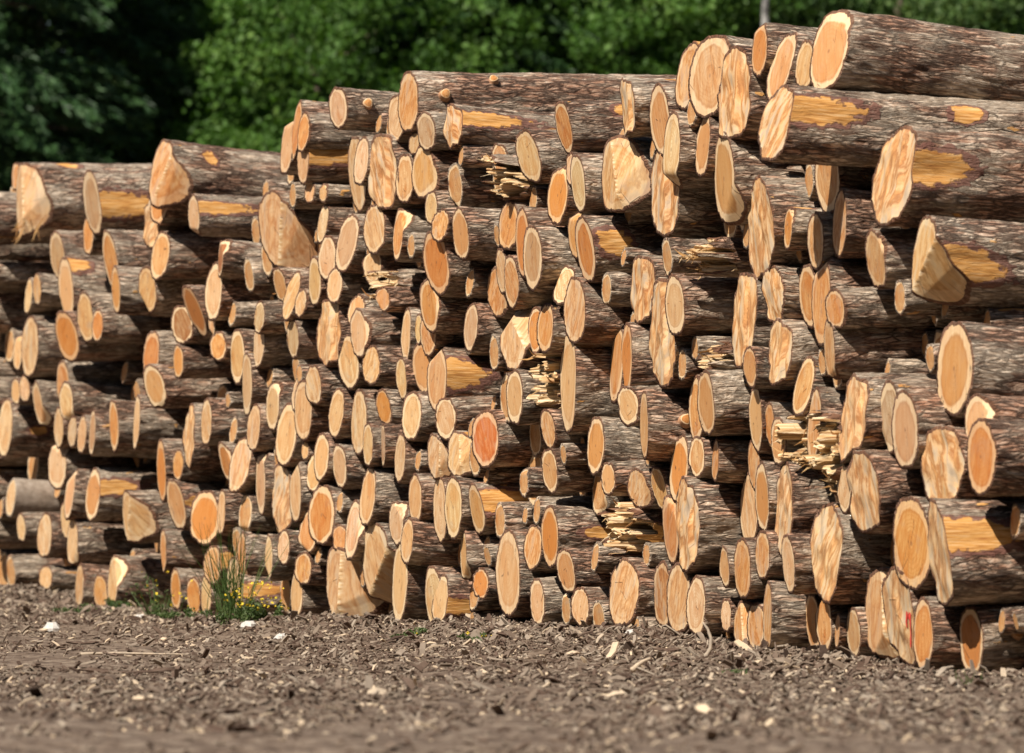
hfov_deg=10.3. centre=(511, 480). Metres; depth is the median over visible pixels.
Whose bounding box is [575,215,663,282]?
log
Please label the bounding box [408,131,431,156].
log
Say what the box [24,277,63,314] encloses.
log
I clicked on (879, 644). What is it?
log
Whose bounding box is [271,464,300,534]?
log
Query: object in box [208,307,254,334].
log
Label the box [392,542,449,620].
log
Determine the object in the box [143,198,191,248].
log
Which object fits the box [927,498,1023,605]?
log
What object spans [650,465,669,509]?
log
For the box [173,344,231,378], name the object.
log
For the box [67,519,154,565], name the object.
log
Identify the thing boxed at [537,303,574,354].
log
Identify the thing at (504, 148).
log
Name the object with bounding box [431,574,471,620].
log
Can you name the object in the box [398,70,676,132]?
log
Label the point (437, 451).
log
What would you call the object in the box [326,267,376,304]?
log
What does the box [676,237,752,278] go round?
log
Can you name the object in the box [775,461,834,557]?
log
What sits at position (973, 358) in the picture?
log
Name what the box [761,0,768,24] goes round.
birch tree
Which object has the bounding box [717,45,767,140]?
log
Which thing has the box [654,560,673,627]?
log
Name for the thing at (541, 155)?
log
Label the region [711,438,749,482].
log
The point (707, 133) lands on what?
log
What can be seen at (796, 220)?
log
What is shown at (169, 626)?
bark slab
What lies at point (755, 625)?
log
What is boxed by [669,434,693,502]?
log
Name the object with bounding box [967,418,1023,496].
log
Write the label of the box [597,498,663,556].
log
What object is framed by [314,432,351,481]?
log
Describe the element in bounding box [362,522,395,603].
log
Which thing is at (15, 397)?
log
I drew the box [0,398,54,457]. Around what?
log
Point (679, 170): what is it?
log
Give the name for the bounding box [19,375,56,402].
log
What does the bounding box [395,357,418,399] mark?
log
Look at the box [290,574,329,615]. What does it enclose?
log
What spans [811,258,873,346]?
log
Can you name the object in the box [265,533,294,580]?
log
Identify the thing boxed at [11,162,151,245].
log
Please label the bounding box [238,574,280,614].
log
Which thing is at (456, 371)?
log
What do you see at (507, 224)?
log
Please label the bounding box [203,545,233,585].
log
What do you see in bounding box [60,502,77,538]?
log
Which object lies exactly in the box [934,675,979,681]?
bark slab
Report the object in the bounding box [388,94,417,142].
log
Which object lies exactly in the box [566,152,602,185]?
log
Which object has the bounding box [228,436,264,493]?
log
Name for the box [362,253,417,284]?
log
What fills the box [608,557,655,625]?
log
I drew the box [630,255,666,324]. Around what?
log
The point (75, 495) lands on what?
log
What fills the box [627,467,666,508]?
log
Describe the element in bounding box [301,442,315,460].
log
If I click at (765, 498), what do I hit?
log
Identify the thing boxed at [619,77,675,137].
log
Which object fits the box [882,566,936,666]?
log
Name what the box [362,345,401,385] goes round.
log
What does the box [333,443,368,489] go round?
log
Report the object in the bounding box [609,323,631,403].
log
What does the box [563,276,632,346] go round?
log
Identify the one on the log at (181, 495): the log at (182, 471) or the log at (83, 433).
the log at (182, 471)
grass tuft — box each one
[128,591,186,614]
[169,514,297,618]
[954,668,982,684]
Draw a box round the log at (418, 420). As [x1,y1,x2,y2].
[401,391,436,441]
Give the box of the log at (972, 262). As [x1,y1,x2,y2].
[911,215,1023,307]
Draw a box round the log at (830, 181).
[814,165,874,213]
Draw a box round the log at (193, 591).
[186,576,202,612]
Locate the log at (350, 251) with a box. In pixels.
[335,213,366,273]
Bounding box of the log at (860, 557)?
[809,502,892,604]
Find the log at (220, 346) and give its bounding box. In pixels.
[209,331,232,361]
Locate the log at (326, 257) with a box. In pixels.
[318,235,341,280]
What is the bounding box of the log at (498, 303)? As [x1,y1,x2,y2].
[487,266,517,318]
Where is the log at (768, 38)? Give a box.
[751,23,817,78]
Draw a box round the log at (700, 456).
[688,436,750,478]
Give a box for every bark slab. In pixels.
[66,641,98,643]
[78,667,182,673]
[162,624,175,627]
[254,649,274,653]
[289,643,300,648]
[386,646,407,649]
[590,624,620,627]
[652,647,681,650]
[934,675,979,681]
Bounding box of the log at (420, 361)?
[412,343,433,391]
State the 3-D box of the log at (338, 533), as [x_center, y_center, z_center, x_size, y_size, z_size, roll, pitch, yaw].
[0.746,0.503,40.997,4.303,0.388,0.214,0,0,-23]
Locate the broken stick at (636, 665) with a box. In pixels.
[630,657,650,671]
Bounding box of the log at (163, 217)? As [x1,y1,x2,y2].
[150,204,188,225]
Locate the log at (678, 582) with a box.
[667,562,719,632]
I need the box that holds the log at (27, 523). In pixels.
[16,512,59,541]
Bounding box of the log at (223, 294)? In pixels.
[204,261,270,320]
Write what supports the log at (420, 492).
on the log at (419, 539)
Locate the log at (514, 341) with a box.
[499,306,550,370]
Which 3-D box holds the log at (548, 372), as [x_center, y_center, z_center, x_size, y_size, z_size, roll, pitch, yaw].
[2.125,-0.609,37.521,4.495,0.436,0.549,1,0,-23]
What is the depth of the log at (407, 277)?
39.37 m
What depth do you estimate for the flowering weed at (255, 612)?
39.90 m
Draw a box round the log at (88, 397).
[59,381,131,421]
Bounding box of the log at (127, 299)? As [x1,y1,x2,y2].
[111,265,172,316]
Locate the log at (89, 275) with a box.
[58,257,111,318]
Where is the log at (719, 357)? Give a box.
[696,338,736,378]
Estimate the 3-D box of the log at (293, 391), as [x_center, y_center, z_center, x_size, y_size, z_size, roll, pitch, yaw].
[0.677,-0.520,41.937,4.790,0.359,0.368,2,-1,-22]
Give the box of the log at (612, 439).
[587,416,643,476]
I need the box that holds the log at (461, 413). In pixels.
[435,395,494,440]
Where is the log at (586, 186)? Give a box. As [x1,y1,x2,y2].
[570,154,623,213]
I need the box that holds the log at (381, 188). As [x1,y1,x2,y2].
[367,133,424,209]
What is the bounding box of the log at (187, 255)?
[150,231,252,280]
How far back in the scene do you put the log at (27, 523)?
47.48 m
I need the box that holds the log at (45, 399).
[32,380,58,426]
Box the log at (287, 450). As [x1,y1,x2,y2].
[275,402,303,466]
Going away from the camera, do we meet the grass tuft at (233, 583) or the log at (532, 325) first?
the log at (532, 325)
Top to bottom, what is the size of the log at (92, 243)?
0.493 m
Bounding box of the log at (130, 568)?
[108,555,170,606]
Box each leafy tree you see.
[0,0,291,169]
[32,0,428,163]
[161,0,503,152]
[199,0,549,132]
[386,0,713,73]
[411,0,808,74]
[629,0,947,72]
[660,1,1006,33]
[724,0,1023,37]
[844,0,1023,34]
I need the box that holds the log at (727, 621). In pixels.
[720,598,763,632]
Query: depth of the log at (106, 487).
45.59 m
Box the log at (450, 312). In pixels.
[419,278,487,334]
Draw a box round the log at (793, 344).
[767,318,820,386]
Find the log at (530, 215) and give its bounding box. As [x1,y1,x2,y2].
[516,206,567,278]
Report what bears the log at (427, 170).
on the recessed logs at (20, 266)
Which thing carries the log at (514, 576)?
on the ground
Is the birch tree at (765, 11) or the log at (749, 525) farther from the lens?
the birch tree at (765, 11)
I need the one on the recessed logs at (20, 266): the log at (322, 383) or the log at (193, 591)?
the log at (322, 383)
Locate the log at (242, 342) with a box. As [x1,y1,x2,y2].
[230,328,254,384]
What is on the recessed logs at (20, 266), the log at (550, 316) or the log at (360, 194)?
the log at (360, 194)
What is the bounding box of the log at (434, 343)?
[420,316,464,356]
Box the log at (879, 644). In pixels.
[865,567,914,659]
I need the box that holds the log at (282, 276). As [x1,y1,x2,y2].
[273,267,308,301]
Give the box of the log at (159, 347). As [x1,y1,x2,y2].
[143,330,177,369]
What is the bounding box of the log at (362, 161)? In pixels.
[353,136,396,185]
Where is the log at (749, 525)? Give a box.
[740,472,759,536]
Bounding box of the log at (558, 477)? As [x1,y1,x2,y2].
[541,448,593,494]
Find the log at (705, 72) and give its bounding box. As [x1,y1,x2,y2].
[688,35,752,118]
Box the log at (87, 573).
[75,563,108,605]
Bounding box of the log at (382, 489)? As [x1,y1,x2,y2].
[359,467,408,526]
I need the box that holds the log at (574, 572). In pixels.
[556,547,611,592]
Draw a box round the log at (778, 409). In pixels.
[765,402,793,445]
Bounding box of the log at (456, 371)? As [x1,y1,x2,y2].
[427,346,503,411]
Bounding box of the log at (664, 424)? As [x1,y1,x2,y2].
[640,390,690,461]
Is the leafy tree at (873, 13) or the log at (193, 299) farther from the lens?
the leafy tree at (873, 13)
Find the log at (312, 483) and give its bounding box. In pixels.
[307,453,336,491]
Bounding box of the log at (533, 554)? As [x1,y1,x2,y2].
[523,524,557,572]
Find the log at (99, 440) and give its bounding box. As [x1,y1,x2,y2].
[89,409,156,458]
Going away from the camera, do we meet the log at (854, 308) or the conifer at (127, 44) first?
the log at (854, 308)
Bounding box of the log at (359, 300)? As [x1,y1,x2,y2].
[347,293,379,325]
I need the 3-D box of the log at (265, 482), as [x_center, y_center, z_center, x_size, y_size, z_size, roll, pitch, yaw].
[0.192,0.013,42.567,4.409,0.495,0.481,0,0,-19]
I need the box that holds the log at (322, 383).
[305,364,345,405]
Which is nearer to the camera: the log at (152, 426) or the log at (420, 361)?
the log at (420, 361)
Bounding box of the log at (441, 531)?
[433,477,461,543]
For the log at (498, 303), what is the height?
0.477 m
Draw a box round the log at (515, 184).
[478,154,548,200]
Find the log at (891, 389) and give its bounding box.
[881,379,936,454]
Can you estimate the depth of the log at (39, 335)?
47.13 m
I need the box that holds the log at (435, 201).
[425,190,457,224]
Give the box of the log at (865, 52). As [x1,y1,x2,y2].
[809,9,1023,101]
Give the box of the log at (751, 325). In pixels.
[732,272,772,369]
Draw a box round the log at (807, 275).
[798,264,817,329]
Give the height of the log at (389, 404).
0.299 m
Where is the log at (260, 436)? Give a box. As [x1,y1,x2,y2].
[246,403,278,451]
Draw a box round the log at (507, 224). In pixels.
[498,200,528,250]
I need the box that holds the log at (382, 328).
[350,308,403,357]
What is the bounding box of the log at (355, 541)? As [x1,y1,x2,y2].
[345,499,386,560]
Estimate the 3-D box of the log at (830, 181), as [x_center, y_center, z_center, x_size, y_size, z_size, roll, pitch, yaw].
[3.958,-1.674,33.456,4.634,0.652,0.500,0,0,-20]
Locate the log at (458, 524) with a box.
[444,475,482,539]
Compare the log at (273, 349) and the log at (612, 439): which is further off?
the log at (273, 349)
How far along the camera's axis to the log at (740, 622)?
33.76 m
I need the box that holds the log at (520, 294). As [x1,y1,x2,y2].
[504,255,554,309]
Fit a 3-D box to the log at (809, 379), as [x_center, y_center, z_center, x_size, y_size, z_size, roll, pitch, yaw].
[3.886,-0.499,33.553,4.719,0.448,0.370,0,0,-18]
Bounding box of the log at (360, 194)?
[348,136,370,212]
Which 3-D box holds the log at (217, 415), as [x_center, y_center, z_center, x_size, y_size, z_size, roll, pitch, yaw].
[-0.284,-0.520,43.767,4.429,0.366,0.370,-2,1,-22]
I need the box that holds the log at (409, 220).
[393,207,430,261]
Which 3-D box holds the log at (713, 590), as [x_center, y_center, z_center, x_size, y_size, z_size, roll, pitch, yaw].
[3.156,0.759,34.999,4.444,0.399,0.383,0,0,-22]
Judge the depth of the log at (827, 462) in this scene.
32.16 m
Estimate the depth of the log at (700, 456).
34.23 m
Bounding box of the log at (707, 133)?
[695,114,733,177]
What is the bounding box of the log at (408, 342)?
[401,307,420,358]
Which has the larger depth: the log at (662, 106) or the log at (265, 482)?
the log at (265, 482)
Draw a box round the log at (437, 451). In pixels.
[427,433,450,479]
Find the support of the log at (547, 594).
on the ground
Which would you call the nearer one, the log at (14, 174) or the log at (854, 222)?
the log at (854, 222)
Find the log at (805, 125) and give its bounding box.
[757,84,1023,167]
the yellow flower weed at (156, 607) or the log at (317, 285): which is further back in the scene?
the yellow flower weed at (156, 607)
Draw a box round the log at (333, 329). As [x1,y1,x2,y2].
[316,299,349,367]
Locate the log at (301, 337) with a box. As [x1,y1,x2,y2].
[287,320,318,359]
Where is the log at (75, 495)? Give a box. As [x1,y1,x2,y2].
[64,469,122,520]
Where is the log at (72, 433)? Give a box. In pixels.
[67,416,85,448]
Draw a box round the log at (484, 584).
[472,567,497,599]
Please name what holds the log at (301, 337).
on the recessed logs at (20, 266)
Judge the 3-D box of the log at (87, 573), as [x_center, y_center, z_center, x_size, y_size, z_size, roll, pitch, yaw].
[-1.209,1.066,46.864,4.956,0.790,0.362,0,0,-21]
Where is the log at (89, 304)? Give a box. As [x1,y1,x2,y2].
[77,291,139,343]
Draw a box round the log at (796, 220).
[784,206,821,250]
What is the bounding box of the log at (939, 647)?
[913,596,998,669]
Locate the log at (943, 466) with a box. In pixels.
[920,425,1023,501]
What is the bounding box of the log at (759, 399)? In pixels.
[748,389,793,453]
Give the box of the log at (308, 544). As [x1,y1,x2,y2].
[297,510,321,554]
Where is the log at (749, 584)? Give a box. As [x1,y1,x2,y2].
[734,537,783,598]
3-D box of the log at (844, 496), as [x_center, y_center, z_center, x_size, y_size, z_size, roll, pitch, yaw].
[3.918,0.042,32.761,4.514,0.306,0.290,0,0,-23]
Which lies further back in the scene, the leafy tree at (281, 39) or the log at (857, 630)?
the leafy tree at (281, 39)
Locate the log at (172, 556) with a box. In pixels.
[160,528,209,574]
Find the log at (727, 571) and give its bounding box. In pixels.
[719,545,735,587]
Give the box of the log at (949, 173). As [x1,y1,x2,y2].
[871,125,1023,227]
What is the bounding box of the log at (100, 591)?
[93,574,107,605]
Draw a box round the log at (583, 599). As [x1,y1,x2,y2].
[570,586,608,626]
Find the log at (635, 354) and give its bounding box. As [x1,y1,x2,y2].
[621,322,658,396]
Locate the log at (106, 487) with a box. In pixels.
[85,467,157,521]
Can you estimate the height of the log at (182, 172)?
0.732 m
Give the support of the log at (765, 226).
on the log at (751, 325)
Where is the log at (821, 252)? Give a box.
[807,211,865,270]
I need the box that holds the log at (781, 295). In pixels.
[761,265,802,324]
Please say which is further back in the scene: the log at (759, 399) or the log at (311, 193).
the log at (311, 193)
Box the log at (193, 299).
[182,285,212,337]
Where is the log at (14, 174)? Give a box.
[12,163,40,190]
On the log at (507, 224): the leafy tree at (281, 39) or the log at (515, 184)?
the log at (515, 184)
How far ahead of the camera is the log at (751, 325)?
33.58 m
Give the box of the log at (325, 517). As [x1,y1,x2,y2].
[308,484,360,545]
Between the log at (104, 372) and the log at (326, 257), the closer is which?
the log at (326, 257)
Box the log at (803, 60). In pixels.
[795,39,813,86]
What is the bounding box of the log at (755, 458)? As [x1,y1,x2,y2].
[748,440,773,490]
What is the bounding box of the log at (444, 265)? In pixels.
[422,231,495,297]
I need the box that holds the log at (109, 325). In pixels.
[92,309,171,343]
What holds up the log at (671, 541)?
on the log at (678, 582)
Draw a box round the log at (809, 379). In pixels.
[792,356,833,416]
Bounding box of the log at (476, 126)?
[443,103,555,149]
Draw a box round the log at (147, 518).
[122,489,176,542]
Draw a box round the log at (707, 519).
[676,476,742,573]
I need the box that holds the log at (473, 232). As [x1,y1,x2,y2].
[452,206,501,261]
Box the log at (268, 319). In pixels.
[254,300,285,334]
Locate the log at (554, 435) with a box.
[540,409,587,448]
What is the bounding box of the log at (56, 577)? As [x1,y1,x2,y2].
[38,565,77,590]
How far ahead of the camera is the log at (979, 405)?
30.46 m
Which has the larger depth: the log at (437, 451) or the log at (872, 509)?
the log at (437, 451)
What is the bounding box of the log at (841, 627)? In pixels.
[834,612,847,648]
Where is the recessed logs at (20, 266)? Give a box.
[0,100,1023,639]
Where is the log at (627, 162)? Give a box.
[601,135,652,213]
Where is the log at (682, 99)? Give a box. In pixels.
[675,41,699,110]
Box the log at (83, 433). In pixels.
[77,415,90,453]
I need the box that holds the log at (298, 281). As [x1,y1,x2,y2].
[282,270,317,321]
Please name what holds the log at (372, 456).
on the log at (382, 489)
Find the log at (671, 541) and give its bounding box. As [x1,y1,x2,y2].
[662,494,679,564]
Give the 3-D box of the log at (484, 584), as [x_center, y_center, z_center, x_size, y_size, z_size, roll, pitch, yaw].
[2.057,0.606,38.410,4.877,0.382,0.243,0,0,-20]
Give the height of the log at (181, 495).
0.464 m
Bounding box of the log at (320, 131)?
[297,111,375,152]
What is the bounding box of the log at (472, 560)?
[460,530,495,580]
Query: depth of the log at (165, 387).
44.01 m
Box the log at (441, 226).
[431,208,500,242]
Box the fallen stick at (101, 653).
[80,652,186,654]
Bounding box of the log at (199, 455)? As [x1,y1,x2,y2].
[182,403,220,469]
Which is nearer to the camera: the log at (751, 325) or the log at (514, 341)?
the log at (751, 325)
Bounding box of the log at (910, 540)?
[892,496,949,591]
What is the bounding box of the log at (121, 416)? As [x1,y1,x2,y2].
[109,399,156,452]
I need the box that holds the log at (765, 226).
[748,174,820,279]
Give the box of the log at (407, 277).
[361,269,426,306]
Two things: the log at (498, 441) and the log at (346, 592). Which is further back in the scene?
the log at (346, 592)
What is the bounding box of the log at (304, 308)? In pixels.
[294,288,321,318]
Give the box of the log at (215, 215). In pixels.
[188,193,262,237]
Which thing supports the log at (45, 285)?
on the recessed logs at (20, 266)
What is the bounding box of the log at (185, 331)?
[171,305,210,344]
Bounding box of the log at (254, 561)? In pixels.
[237,531,278,575]
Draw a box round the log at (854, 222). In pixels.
[832,188,900,258]
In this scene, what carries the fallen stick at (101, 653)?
on the ground
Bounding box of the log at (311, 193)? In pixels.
[304,183,346,204]
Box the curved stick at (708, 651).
[702,622,712,656]
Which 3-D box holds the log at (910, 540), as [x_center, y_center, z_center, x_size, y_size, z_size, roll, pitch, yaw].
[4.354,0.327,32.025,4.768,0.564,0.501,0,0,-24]
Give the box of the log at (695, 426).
[688,375,750,438]
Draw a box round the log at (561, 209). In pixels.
[547,166,577,225]
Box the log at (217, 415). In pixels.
[201,397,245,445]
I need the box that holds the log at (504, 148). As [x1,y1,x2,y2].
[491,143,515,169]
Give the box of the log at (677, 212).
[650,151,725,238]
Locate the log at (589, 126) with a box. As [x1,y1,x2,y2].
[554,100,622,154]
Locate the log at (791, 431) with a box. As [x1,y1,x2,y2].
[770,413,817,469]
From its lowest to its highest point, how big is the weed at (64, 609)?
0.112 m
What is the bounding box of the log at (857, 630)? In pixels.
[846,607,876,656]
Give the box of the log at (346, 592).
[326,546,389,615]
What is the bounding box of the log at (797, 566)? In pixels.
[781,533,841,594]
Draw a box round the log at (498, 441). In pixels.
[471,409,531,468]
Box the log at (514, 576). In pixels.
[495,528,556,617]
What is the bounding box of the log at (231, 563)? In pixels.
[226,556,247,606]
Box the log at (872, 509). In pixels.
[846,449,925,533]
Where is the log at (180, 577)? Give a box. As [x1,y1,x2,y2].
[170,567,203,609]
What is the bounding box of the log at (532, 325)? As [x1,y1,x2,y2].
[528,306,552,353]
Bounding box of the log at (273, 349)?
[253,331,292,368]
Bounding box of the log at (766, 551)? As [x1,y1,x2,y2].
[755,530,790,579]
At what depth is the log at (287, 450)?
41.25 m
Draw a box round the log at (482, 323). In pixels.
[463,302,510,353]
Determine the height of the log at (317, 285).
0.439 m
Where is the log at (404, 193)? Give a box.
[395,153,437,203]
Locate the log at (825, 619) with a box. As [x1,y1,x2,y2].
[815,601,864,650]
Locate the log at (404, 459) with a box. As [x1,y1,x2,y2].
[394,432,428,483]
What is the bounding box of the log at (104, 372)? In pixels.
[56,360,132,400]
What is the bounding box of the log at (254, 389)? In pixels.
[242,352,268,416]
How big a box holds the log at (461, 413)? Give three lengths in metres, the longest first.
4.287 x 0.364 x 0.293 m
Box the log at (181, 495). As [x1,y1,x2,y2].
[166,478,228,530]
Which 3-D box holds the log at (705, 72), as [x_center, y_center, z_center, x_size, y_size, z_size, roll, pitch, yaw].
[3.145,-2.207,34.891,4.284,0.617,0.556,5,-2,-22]
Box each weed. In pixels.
[51,603,110,612]
[104,597,142,607]
[124,571,191,614]
[151,604,212,618]
[215,581,288,624]
[390,626,427,636]
[456,631,491,640]
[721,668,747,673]
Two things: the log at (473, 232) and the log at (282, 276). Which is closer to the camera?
the log at (473, 232)
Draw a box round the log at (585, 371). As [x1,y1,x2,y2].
[560,333,622,434]
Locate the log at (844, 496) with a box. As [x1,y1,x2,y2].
[837,464,878,514]
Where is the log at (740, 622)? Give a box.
[733,600,763,643]
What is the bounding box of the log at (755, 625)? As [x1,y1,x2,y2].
[747,602,771,647]
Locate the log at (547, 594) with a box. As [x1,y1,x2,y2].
[530,576,565,623]
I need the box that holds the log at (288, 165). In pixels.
[280,121,297,174]
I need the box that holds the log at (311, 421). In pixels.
[294,379,329,441]
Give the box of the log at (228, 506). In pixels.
[217,489,243,535]
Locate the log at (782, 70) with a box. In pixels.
[766,32,814,99]
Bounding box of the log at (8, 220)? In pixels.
[0,201,49,244]
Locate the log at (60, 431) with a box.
[53,407,75,448]
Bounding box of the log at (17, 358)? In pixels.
[13,335,37,370]
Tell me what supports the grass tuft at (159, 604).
on the ground
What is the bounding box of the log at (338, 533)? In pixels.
[332,524,346,551]
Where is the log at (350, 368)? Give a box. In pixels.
[338,334,382,389]
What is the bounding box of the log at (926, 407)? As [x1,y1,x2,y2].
[891,389,966,468]
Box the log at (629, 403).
[617,385,689,426]
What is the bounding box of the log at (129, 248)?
[102,229,151,285]
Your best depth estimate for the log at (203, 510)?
42.97 m
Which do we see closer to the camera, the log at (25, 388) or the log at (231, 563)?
the log at (231, 563)
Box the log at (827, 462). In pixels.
[790,410,865,495]
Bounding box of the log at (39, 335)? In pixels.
[21,315,64,377]
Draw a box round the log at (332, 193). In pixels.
[319,183,352,203]
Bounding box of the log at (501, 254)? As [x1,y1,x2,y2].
[496,247,516,294]
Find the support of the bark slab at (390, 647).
on the ground
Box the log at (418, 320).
[415,313,421,344]
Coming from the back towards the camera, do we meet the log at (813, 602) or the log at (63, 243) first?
the log at (63, 243)
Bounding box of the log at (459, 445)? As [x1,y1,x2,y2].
[447,430,483,478]
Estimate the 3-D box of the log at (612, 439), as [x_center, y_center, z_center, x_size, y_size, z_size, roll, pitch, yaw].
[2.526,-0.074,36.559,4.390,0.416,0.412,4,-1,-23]
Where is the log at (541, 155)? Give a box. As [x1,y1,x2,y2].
[515,129,567,183]
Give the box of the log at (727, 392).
[697,369,750,435]
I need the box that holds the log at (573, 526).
[541,505,611,568]
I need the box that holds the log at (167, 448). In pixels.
[157,438,182,502]
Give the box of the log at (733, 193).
[714,131,805,224]
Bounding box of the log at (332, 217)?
[317,203,354,243]
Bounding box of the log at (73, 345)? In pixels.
[55,310,144,361]
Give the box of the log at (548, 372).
[518,348,575,409]
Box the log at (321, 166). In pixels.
[297,142,348,185]
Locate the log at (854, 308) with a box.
[825,287,933,328]
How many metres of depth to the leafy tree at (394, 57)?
85.28 m
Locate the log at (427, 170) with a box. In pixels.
[411,146,458,199]
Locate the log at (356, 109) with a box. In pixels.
[328,86,398,131]
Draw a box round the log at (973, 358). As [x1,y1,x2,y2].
[936,321,1023,417]
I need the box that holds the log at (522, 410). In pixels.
[506,369,558,425]
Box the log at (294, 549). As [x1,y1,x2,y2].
[277,529,305,565]
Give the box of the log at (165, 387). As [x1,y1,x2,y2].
[143,363,234,408]
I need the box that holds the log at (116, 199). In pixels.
[82,169,150,235]
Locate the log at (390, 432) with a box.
[381,423,402,467]
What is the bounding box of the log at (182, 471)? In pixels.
[173,449,225,482]
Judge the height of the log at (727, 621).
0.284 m
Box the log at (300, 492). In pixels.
[289,461,317,522]
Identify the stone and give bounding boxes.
[43,622,59,631]
[241,621,256,628]
[273,633,284,638]
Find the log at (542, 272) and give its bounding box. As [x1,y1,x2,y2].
[523,225,578,291]
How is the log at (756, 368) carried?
on the log at (759, 399)
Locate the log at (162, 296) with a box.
[138,266,205,313]
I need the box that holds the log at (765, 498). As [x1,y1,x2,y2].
[755,461,780,529]
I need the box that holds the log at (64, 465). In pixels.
[48,444,136,489]
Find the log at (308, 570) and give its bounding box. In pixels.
[294,551,326,585]
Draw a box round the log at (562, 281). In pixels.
[553,265,583,305]
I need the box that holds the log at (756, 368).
[743,346,793,389]
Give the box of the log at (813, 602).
[805,594,831,645]
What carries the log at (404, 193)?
on the log at (409, 220)
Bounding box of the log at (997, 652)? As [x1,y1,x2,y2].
[959,603,1023,671]
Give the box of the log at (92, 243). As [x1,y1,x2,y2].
[83,218,102,255]
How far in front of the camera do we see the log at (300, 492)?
40.87 m
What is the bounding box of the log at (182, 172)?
[148,139,286,211]
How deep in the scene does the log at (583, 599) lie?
35.90 m
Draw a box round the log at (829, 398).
[807,386,845,454]
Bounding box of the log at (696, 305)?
[665,273,737,335]
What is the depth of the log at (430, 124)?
38.43 m
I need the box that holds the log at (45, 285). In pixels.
[33,273,62,306]
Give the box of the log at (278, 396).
[266,381,293,431]
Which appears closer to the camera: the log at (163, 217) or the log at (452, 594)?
the log at (452, 594)
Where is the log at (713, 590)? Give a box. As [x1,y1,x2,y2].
[686,575,739,636]
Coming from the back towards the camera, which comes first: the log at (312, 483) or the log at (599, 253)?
the log at (312, 483)
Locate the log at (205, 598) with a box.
[201,576,230,611]
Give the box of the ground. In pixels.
[0,587,1023,752]
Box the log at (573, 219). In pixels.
[568,212,623,259]
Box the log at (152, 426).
[133,394,188,451]
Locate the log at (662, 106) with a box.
[649,82,683,156]
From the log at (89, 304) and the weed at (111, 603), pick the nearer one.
the weed at (111, 603)
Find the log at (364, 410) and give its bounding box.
[351,389,379,456]
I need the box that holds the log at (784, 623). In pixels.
[763,580,817,648]
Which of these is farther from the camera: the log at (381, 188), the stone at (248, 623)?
the log at (381, 188)
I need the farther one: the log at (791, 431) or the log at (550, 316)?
the log at (550, 316)
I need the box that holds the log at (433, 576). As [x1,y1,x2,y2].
[425,565,460,620]
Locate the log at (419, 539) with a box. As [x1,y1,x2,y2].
[400,517,458,566]
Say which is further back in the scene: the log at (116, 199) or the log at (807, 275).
the log at (116, 199)
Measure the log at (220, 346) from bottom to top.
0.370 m
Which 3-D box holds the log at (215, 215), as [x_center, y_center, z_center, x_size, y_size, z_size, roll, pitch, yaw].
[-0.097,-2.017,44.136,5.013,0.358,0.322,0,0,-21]
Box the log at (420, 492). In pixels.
[408,472,435,520]
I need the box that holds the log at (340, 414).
[328,387,355,438]
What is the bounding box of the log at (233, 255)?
[218,239,260,279]
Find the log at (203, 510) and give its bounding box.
[190,490,232,545]
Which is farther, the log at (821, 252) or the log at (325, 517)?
the log at (325, 517)
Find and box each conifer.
[0,0,158,191]
[0,0,214,186]
[0,0,226,187]
[359,0,639,91]
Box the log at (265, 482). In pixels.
[256,451,275,516]
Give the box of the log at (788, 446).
[771,416,804,465]
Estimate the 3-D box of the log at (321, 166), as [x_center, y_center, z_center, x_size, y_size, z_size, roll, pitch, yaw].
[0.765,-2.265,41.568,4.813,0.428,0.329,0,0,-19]
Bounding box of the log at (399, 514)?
[389,500,409,546]
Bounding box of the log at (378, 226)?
[363,203,396,255]
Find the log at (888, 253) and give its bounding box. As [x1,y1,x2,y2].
[865,228,917,288]
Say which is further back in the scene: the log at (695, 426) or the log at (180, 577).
the log at (180, 577)
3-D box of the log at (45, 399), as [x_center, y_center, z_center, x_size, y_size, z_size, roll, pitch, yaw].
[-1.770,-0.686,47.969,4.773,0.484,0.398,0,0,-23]
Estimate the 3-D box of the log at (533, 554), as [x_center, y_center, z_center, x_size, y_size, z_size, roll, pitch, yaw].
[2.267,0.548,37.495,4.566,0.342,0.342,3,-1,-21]
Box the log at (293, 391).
[291,379,297,410]
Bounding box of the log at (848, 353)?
[824,319,944,379]
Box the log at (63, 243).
[49,230,103,278]
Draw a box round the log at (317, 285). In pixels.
[309,256,334,305]
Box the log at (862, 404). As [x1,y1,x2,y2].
[838,372,936,463]
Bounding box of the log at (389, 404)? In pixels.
[375,388,403,423]
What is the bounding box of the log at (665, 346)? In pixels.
[648,277,731,388]
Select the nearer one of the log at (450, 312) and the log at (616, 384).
the log at (616, 384)
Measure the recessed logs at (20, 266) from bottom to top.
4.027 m
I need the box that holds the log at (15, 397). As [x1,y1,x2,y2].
[11,378,33,405]
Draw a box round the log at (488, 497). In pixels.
[468,482,528,535]
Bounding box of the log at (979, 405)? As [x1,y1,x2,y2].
[964,393,1023,448]
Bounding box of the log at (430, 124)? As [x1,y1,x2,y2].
[416,111,554,151]
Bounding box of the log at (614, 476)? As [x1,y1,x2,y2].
[601,460,645,495]
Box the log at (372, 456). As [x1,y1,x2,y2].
[363,421,383,466]
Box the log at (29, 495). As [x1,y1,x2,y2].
[6,478,63,517]
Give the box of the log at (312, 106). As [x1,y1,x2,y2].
[292,99,329,161]
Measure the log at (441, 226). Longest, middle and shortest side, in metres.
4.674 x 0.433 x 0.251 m
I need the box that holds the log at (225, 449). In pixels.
[218,441,236,479]
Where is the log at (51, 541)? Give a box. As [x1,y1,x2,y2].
[37,512,67,558]
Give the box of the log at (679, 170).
[663,110,714,188]
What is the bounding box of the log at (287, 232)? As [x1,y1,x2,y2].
[258,189,320,267]
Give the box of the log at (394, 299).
[375,286,419,312]

